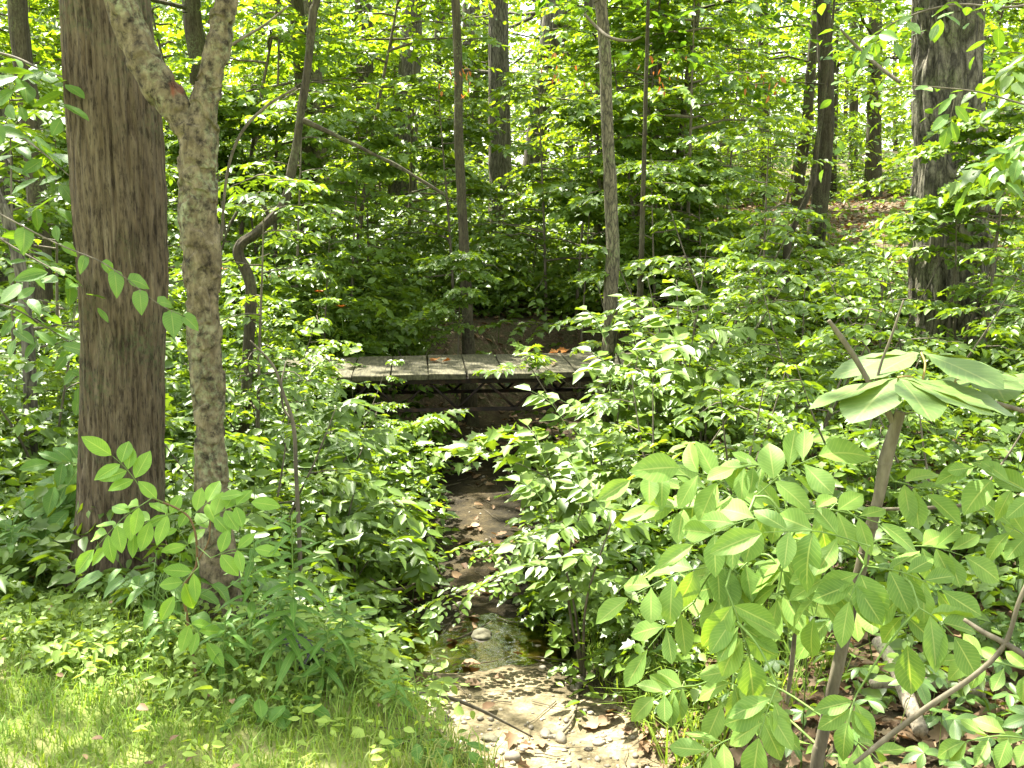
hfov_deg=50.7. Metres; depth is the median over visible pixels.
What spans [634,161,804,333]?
maple sapling
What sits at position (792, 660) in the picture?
dead branch
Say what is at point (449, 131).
distant tree
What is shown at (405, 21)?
maple sapling
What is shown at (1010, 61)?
leafy sapling
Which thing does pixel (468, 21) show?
maple sapling
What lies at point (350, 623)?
tall weed
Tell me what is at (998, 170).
leafy branch
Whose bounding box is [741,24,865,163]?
leafy sapling
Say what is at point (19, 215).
maple sapling
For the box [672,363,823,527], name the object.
leafy shrub
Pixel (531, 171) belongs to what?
maple sapling
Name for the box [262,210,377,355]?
maple sapling
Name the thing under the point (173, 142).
maple sapling
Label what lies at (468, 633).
dead branch
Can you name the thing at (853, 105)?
slender tree
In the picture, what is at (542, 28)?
maple sapling
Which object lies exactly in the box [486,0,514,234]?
forest tree
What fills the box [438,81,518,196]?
leafy sapling
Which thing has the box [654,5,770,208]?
leafy sapling
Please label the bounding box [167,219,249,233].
maple sapling
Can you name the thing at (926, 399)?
buckeye branch
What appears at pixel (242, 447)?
undergrowth
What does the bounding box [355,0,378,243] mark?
forest tree
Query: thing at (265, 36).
leafy sapling
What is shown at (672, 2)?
leafy sapling
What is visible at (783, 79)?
withered leaves
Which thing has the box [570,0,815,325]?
maple sapling
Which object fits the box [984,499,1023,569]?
leafy branch
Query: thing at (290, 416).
bare sapling
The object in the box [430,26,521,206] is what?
maple sapling
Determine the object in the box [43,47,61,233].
maple sapling
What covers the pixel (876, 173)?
forest tree
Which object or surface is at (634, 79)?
maple sapling
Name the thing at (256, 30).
dead branch
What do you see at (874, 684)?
fallen log
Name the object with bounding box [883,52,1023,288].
leafy sapling
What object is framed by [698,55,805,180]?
leafy sapling
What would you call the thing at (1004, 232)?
leafy shrub
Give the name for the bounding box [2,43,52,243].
maple sapling
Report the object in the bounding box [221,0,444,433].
crooked tree
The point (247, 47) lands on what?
maple sapling
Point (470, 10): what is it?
forest tree
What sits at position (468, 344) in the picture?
slender tree
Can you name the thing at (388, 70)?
maple sapling
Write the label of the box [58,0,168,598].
forest tree
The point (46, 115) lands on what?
leafy sapling
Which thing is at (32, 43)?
maple sapling
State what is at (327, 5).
maple sapling
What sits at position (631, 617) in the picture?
leafy shrub
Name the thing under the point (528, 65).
leafy sapling
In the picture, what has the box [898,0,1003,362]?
oak tree
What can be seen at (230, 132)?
maple sapling
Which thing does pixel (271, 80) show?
leafy sapling
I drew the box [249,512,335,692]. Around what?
tall weed
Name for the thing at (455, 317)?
leafy shrub
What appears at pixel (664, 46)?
leafy sapling
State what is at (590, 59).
leafy sapling
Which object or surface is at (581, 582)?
ash shrub
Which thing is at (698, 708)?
shrub
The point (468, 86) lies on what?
maple sapling
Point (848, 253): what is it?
maple sapling
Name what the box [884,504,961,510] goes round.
dead branch
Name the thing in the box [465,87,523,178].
leafy sapling
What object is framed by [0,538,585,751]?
undergrowth
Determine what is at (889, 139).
leafy sapling
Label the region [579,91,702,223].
maple sapling
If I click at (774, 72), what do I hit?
distant tree
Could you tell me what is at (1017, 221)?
leafy sapling
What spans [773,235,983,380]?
leafy shrub
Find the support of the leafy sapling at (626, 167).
on the ground at (520, 687)
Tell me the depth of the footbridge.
8.93 m
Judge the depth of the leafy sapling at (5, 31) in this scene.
12.10 m
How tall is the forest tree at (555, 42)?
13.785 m
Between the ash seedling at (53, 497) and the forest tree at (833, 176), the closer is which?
the ash seedling at (53, 497)
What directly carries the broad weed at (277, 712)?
on the ground at (520, 687)
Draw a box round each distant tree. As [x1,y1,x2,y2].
[153,9,178,193]
[381,0,524,186]
[422,0,588,181]
[430,0,594,178]
[446,0,488,107]
[680,5,731,164]
[738,2,785,155]
[741,11,757,150]
[802,6,862,158]
[811,19,866,146]
[838,3,902,150]
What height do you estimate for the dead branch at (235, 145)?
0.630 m
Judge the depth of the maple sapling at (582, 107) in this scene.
12.01 m
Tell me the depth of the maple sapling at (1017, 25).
18.55 m
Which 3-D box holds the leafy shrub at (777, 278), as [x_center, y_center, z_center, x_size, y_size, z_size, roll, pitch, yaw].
[1.269,-0.339,7.905,1.385,1.366,1.675,-8,13,-39]
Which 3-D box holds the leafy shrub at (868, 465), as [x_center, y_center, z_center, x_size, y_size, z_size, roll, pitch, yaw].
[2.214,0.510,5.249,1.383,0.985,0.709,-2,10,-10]
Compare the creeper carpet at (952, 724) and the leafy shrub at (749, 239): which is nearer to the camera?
the creeper carpet at (952, 724)
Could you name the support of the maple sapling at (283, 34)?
on the ground at (520, 687)
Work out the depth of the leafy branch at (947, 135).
3.80 m
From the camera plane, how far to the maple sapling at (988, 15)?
16.45 m
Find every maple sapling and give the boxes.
[0,0,63,186]
[0,4,67,221]
[0,17,62,244]
[0,44,59,206]
[0,120,180,398]
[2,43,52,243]
[13,119,179,258]
[31,0,321,216]
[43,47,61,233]
[152,5,229,84]
[153,0,283,224]
[154,21,185,127]
[162,0,293,216]
[162,83,295,303]
[164,136,262,262]
[165,130,291,260]
[167,0,417,287]
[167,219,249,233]
[174,105,351,281]
[240,111,372,298]
[249,0,548,294]
[252,0,393,179]
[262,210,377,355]
[266,108,440,296]
[282,0,390,193]
[322,30,438,232]
[339,0,513,184]
[346,18,431,167]
[355,62,455,196]
[377,249,510,430]
[395,116,526,253]
[418,28,523,197]
[420,13,514,153]
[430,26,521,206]
[466,13,595,202]
[476,188,650,401]
[483,161,583,305]
[484,17,660,253]
[490,92,664,323]
[518,2,717,279]
[521,1,723,225]
[563,148,759,313]
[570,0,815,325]
[574,0,750,292]
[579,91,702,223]
[588,56,700,208]
[591,1,801,163]
[615,49,684,127]
[626,0,753,192]
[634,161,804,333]
[675,19,785,215]
[692,36,802,223]
[713,0,909,202]
[809,246,888,323]
[831,0,1023,201]
[845,130,1023,347]
[865,95,1023,363]
[877,0,1023,169]
[985,0,1023,108]
[985,0,1023,210]
[988,93,1023,214]
[989,180,1023,244]
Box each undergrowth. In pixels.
[0,182,1023,391]
[0,302,465,712]
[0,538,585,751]
[22,141,1006,279]
[494,300,1023,767]
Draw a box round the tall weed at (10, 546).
[0,514,36,581]
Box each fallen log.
[869,677,986,698]
[872,636,928,736]
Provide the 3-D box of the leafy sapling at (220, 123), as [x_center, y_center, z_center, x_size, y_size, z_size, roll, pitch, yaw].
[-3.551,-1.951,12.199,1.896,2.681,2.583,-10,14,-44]
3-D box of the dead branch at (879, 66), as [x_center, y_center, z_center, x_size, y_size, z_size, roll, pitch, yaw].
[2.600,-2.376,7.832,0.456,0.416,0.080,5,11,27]
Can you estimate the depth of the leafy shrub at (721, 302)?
7.70 m
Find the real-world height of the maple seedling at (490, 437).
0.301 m
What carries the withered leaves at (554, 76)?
attached to the slender tree at (590, 3)
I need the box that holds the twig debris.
[340,413,913,767]
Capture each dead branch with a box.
[220,87,296,240]
[232,6,286,45]
[369,577,420,590]
[399,691,532,737]
[444,620,492,642]
[562,682,578,732]
[584,13,640,41]
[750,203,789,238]
[785,601,796,704]
[839,28,901,83]
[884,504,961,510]
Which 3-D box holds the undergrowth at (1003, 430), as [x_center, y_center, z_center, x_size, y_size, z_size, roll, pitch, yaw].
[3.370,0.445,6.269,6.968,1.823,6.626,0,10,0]
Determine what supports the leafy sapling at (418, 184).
on the ground at (520, 687)
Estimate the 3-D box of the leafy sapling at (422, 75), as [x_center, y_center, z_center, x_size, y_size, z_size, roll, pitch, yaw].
[-0.888,-2.103,12.229,2.046,2.892,2.787,-1,10,-6]
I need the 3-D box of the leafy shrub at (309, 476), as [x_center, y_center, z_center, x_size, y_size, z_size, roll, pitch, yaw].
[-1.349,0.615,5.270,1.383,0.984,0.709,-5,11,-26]
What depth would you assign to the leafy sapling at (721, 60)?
16.29 m
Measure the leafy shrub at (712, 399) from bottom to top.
0.984 m
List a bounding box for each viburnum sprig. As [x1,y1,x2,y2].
[339,496,443,550]
[353,534,445,599]
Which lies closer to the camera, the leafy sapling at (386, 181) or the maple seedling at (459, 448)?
the maple seedling at (459, 448)
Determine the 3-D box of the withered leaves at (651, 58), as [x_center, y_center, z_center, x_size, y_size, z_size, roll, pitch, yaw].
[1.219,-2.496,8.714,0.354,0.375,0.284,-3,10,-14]
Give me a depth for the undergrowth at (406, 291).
11.72 m
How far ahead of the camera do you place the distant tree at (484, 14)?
36.62 m
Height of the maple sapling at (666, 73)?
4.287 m
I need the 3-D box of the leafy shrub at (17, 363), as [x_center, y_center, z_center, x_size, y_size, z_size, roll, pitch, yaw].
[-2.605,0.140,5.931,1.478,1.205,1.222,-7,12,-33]
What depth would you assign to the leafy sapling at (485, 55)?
25.76 m
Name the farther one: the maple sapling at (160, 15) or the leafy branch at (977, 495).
the maple sapling at (160, 15)
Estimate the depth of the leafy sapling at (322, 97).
10.17 m
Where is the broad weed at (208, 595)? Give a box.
[103,552,244,634]
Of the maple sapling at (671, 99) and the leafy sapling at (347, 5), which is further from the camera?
the leafy sapling at (347, 5)
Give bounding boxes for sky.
[0,0,1021,167]
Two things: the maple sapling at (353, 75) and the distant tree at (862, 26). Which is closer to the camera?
the maple sapling at (353, 75)
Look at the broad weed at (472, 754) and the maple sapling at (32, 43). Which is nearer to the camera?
the broad weed at (472, 754)
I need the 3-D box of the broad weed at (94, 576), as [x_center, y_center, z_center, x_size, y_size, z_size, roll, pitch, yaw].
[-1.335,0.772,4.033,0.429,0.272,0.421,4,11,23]
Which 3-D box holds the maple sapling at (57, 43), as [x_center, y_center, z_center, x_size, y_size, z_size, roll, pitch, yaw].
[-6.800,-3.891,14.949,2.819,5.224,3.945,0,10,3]
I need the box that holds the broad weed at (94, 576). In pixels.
[74,549,200,616]
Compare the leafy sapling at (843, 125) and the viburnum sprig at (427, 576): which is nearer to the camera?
the viburnum sprig at (427, 576)
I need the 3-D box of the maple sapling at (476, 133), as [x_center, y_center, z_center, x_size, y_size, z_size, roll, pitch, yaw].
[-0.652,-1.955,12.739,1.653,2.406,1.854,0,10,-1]
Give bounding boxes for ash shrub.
[247,358,417,486]
[283,434,404,599]
[494,451,659,677]
[504,384,650,554]
[561,294,701,442]
[638,279,778,441]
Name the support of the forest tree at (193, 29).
on the ground at (520, 687)
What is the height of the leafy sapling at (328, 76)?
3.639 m
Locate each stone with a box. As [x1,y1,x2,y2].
[471,628,491,639]
[481,733,498,742]
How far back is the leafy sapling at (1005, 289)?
7.00 m
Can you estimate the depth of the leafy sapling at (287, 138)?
15.32 m
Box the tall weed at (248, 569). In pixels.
[217,537,288,665]
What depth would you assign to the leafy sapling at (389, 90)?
17.63 m
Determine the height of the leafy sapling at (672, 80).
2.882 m
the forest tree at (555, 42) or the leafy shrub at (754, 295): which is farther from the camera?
the forest tree at (555, 42)
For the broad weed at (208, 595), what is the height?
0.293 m
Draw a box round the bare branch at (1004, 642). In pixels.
[853,585,1023,764]
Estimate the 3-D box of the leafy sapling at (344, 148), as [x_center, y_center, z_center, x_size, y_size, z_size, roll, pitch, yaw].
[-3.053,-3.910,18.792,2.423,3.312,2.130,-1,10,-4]
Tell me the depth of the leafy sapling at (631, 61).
15.12 m
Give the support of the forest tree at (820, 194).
on the ground at (520, 687)
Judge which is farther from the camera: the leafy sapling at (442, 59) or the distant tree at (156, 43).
the distant tree at (156, 43)
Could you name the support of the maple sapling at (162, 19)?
on the ground at (520, 687)
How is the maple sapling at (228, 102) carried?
on the ground at (520, 687)
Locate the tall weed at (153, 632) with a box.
[139,600,184,656]
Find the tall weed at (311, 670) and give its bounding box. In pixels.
[289,616,359,703]
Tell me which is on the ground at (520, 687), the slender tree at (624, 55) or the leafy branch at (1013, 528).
the slender tree at (624, 55)
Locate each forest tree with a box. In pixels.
[0,60,16,339]
[7,0,55,361]
[30,0,445,222]
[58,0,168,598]
[250,2,268,216]
[287,0,316,265]
[303,0,332,253]
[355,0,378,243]
[375,0,482,207]
[389,0,422,253]
[420,0,592,230]
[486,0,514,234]
[592,0,603,231]
[737,0,910,198]
[745,1,1014,197]
[804,0,834,256]
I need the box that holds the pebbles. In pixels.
[396,423,657,767]
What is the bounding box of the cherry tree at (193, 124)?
[104,0,243,623]
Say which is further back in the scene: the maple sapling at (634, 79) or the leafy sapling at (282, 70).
the maple sapling at (634, 79)
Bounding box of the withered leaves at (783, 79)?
[739,73,785,103]
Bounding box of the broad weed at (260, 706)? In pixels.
[219,693,291,731]
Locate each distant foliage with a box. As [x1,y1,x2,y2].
[19,0,1020,216]
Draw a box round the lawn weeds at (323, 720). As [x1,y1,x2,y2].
[63,598,451,767]
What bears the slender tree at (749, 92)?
on the ground at (520, 687)
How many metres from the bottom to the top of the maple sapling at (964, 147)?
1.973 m
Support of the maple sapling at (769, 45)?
on the ground at (520, 687)
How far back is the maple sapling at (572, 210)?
11.31 m
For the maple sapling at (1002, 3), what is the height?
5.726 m
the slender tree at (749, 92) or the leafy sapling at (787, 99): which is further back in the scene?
the leafy sapling at (787, 99)
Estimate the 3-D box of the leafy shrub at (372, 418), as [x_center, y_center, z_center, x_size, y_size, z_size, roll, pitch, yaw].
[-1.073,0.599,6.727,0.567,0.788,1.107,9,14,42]
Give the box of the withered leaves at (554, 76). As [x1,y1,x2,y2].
[528,53,584,86]
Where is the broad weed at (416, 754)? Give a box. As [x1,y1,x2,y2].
[384,725,451,763]
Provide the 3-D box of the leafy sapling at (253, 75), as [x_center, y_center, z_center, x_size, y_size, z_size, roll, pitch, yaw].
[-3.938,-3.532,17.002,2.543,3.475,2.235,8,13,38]
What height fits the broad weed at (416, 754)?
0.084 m
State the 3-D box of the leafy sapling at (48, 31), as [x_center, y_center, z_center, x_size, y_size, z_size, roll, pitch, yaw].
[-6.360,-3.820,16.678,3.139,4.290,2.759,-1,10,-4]
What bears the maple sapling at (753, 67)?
on the ground at (520, 687)
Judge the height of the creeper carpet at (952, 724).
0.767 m
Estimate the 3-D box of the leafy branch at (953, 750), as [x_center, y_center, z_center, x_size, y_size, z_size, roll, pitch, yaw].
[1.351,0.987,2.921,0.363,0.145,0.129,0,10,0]
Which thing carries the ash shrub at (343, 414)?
on the ground at (520, 687)
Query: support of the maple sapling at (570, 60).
on the ground at (520, 687)
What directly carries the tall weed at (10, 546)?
on the ground at (520, 687)
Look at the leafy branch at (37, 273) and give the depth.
4.05 m
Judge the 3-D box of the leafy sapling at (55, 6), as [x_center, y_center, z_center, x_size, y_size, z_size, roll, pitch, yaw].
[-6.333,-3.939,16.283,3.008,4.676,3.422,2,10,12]
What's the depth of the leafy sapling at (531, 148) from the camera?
12.22 m
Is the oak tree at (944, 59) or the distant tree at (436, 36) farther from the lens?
the distant tree at (436, 36)
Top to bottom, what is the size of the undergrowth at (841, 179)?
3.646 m
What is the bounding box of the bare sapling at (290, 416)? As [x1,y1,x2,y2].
[250,340,302,586]
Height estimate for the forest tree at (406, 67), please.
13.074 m
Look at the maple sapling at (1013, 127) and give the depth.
14.47 m
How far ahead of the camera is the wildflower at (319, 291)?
9.93 m
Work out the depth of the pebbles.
4.78 m
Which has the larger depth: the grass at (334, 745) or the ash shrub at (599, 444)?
the ash shrub at (599, 444)
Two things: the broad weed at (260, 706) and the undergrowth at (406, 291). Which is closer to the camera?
the broad weed at (260, 706)
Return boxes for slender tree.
[0,190,37,486]
[445,0,574,155]
[451,0,478,425]
[509,0,741,341]
[518,0,751,179]
[571,0,910,258]
[593,0,619,465]
[632,0,810,279]
[669,0,990,302]
[702,0,1004,206]
[704,0,901,219]
[764,1,1010,224]
[801,5,910,180]
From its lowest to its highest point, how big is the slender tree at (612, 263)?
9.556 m
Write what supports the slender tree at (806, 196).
on the ground at (520, 687)
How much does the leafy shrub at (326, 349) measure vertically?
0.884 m
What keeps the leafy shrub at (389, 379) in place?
on the ground at (520, 687)
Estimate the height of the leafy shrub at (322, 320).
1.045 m
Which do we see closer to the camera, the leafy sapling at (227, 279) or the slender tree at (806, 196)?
the leafy sapling at (227, 279)
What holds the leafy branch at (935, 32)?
attached to the oak tree at (944, 59)
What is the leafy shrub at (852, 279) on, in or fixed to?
on the ground at (520, 687)
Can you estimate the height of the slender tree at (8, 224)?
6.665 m
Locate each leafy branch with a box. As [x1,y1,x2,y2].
[0,52,88,144]
[0,124,72,241]
[0,228,107,334]
[0,302,79,415]
[819,79,1023,181]
[820,1,1023,108]
[932,92,967,148]
[935,459,1023,520]
[937,715,1023,767]
[942,154,1023,203]
[943,634,1023,702]
[954,134,1023,215]
[960,52,1023,108]
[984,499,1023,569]
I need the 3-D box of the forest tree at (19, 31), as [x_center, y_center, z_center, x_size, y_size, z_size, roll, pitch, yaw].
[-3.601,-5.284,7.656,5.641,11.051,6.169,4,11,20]
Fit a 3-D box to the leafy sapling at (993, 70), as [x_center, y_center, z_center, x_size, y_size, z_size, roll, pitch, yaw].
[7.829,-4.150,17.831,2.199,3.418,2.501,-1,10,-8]
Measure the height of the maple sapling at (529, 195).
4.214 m
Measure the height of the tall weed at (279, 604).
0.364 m
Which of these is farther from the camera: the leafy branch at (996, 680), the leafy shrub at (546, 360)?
the leafy shrub at (546, 360)
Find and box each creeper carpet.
[169,515,346,610]
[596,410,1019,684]
[654,562,1023,767]
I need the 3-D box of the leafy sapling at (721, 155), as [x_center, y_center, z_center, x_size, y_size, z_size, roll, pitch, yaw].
[2.189,-4.170,17.492,3.197,4.368,2.810,-9,14,-42]
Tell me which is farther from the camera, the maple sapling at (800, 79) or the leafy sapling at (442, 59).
the maple sapling at (800, 79)
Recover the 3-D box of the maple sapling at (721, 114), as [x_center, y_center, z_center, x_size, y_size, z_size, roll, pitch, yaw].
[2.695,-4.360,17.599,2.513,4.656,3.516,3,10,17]
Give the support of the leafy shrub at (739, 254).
on the ground at (520, 687)
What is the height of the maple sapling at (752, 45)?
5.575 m
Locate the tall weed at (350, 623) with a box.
[306,592,380,697]
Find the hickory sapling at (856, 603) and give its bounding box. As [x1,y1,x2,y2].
[596,300,998,767]
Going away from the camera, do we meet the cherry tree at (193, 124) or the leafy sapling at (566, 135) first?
the cherry tree at (193, 124)
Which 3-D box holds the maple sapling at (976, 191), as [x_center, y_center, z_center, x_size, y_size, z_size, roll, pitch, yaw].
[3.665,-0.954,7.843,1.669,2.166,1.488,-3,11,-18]
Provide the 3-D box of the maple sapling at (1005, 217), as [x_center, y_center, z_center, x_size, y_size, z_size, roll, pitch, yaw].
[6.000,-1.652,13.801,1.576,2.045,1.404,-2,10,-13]
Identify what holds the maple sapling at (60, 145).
on the ground at (520, 687)
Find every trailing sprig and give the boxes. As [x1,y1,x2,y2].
[396,553,550,645]
[441,521,562,574]
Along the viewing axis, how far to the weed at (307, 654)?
3.69 m
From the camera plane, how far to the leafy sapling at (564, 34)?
13.36 m
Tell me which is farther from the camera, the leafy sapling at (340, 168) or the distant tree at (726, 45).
the distant tree at (726, 45)
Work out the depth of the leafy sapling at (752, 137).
9.88 m
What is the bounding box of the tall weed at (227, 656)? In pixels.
[197,607,257,695]
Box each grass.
[0,576,522,767]
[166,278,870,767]
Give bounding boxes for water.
[388,613,571,673]
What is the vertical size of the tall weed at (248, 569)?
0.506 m
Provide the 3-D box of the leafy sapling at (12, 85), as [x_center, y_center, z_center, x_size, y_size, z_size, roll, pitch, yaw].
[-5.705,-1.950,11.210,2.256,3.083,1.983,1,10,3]
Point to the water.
(501, 643)
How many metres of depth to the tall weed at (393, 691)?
3.31 m
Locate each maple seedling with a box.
[389,408,473,441]
[429,438,560,498]
[453,423,553,475]
[510,342,573,388]
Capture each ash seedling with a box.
[0,443,77,552]
[75,436,280,681]
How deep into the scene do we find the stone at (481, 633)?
5.88 m
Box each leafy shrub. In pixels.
[0,295,165,502]
[164,406,372,550]
[168,345,340,475]
[221,297,361,423]
[259,411,411,512]
[290,359,415,462]
[359,306,475,400]
[472,352,704,465]
[549,286,800,397]
[562,244,815,409]
[569,370,784,533]
[588,549,665,651]
[595,278,834,418]
[624,194,818,366]
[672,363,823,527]
[704,274,919,479]
[719,251,908,379]
[739,356,946,489]
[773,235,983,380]
[811,256,1023,471]
[829,394,1023,556]
[869,192,1023,375]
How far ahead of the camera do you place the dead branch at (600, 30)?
7.12 m
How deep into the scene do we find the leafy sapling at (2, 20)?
18.41 m
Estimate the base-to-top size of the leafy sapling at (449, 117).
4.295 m
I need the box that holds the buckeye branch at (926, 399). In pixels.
[809,349,1023,422]
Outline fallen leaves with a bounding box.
[2,600,505,767]
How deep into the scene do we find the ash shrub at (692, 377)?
6.64 m
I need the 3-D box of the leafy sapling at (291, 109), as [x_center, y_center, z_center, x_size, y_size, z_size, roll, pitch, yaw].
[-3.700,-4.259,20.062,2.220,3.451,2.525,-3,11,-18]
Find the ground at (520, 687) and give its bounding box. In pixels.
[0,151,1023,767]
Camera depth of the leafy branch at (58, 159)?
4.42 m
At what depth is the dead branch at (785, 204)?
11.24 m
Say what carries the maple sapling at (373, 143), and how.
on the ground at (520, 687)
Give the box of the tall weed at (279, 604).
[249,596,315,684]
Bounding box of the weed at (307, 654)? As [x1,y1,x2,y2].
[244,604,330,670]
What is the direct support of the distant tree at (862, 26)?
on the ground at (520, 687)
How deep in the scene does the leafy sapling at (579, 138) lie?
15.22 m
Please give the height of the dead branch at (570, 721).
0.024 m
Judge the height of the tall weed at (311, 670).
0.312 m
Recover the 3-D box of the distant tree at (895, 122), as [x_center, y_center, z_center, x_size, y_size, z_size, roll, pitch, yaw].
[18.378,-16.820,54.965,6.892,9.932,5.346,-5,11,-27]
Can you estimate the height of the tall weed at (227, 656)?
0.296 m
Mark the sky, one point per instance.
(525, 8)
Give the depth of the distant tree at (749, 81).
41.55 m
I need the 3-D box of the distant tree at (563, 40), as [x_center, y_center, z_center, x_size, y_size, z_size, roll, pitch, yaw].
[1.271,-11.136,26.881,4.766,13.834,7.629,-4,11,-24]
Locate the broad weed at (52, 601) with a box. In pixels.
[33,594,68,614]
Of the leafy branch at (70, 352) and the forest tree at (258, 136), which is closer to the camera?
the leafy branch at (70, 352)
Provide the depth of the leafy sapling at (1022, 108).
20.22 m
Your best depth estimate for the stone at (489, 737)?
4.72 m
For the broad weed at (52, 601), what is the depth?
4.18 m
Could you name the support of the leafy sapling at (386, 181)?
on the ground at (520, 687)
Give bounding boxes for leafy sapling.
[0,0,62,220]
[0,3,59,182]
[0,72,63,283]
[0,83,185,424]
[0,86,287,336]
[3,0,61,83]
[5,0,165,184]
[30,0,178,186]
[153,0,273,231]
[163,120,309,279]
[169,168,385,459]
[175,44,298,203]
[216,88,416,328]
[217,0,438,289]
[222,49,291,230]
[233,16,383,236]
[240,123,343,255]
[268,1,425,197]
[268,118,458,290]
[269,40,388,219]
[274,57,350,190]
[277,135,409,266]
[298,61,387,224]
[312,0,553,234]
[337,8,488,222]
[344,82,489,252]
[350,66,536,313]
[361,74,486,218]
[383,54,481,172]
[421,24,566,182]
[435,68,676,318]
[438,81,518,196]
[454,0,675,269]
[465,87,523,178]
[471,47,576,220]
[523,0,745,277]
[526,6,739,221]
[538,132,636,264]
[539,43,677,220]
[544,159,732,386]
[549,81,583,168]
[552,1,710,194]
[553,75,721,272]
[554,37,636,178]
[558,6,729,234]
[578,62,720,207]
[646,113,846,334]
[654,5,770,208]
[671,71,737,164]
[680,44,750,191]
[692,31,830,219]
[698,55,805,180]
[733,6,866,153]
[736,60,817,168]
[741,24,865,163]
[849,63,912,168]
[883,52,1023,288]
[927,128,1023,354]
[936,156,1023,347]
[983,5,1023,192]
[984,31,1021,156]
[985,16,1023,153]
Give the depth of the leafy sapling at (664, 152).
18.81 m
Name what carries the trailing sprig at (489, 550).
on the ground at (520, 687)
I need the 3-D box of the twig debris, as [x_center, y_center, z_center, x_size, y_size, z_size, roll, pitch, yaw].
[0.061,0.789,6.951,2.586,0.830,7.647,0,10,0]
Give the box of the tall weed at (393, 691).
[376,667,419,718]
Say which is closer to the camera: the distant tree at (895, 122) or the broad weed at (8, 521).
the broad weed at (8, 521)
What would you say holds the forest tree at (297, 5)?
on the ground at (520, 687)
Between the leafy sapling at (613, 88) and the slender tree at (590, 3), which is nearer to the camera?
the leafy sapling at (613, 88)
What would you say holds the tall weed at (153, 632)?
on the ground at (520, 687)
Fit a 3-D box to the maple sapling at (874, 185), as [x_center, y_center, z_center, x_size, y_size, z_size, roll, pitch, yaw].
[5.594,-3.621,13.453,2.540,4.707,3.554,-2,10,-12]
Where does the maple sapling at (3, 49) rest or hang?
on the ground at (520, 687)
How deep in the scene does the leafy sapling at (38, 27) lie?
17.70 m
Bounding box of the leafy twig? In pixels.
[0,213,198,337]
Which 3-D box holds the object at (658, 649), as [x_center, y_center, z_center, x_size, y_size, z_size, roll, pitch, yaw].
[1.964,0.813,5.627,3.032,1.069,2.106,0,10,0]
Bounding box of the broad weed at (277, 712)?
[255,695,330,730]
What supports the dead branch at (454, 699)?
on the ground at (520, 687)
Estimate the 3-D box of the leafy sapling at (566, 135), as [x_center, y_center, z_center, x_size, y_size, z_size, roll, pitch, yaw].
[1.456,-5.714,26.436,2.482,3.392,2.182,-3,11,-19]
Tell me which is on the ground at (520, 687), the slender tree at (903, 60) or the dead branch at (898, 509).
the slender tree at (903, 60)
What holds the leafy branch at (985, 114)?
attached to the oak tree at (944, 59)
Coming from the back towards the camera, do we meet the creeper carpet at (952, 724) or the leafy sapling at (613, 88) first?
the leafy sapling at (613, 88)
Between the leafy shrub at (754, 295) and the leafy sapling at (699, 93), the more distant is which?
the leafy sapling at (699, 93)
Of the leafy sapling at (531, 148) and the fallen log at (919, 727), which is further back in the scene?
the leafy sapling at (531, 148)
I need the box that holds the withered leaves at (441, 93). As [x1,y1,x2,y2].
[439,66,470,98]
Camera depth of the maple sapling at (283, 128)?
11.73 m
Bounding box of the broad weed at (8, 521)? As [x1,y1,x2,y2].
[0,509,37,537]
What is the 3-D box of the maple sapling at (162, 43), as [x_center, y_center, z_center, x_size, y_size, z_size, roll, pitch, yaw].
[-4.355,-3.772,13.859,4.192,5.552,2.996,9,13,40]
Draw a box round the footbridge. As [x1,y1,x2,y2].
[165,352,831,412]
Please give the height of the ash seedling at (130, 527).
0.907 m
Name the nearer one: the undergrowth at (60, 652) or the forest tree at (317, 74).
the undergrowth at (60, 652)
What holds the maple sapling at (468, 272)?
on the ground at (520, 687)
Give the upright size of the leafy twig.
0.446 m
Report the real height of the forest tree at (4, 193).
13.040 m
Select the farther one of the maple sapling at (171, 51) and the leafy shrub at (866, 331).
the maple sapling at (171, 51)
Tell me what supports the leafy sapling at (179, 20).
on the ground at (520, 687)
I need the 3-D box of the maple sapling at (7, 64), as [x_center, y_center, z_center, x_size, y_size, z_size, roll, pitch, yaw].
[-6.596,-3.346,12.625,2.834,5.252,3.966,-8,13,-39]
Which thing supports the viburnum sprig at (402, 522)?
attached to the ash shrub at (354, 523)
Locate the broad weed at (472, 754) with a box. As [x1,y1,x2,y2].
[423,736,488,767]
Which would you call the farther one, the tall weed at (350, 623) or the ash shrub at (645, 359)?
the ash shrub at (645, 359)
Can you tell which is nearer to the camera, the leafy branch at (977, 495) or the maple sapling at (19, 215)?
the leafy branch at (977, 495)
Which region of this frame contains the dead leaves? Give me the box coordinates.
[549,347,568,352]
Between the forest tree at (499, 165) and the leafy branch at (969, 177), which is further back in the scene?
the forest tree at (499, 165)
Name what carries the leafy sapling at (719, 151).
on the ground at (520, 687)
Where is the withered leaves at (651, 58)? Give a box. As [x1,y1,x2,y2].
[638,50,686,95]
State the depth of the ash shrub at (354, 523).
5.72 m

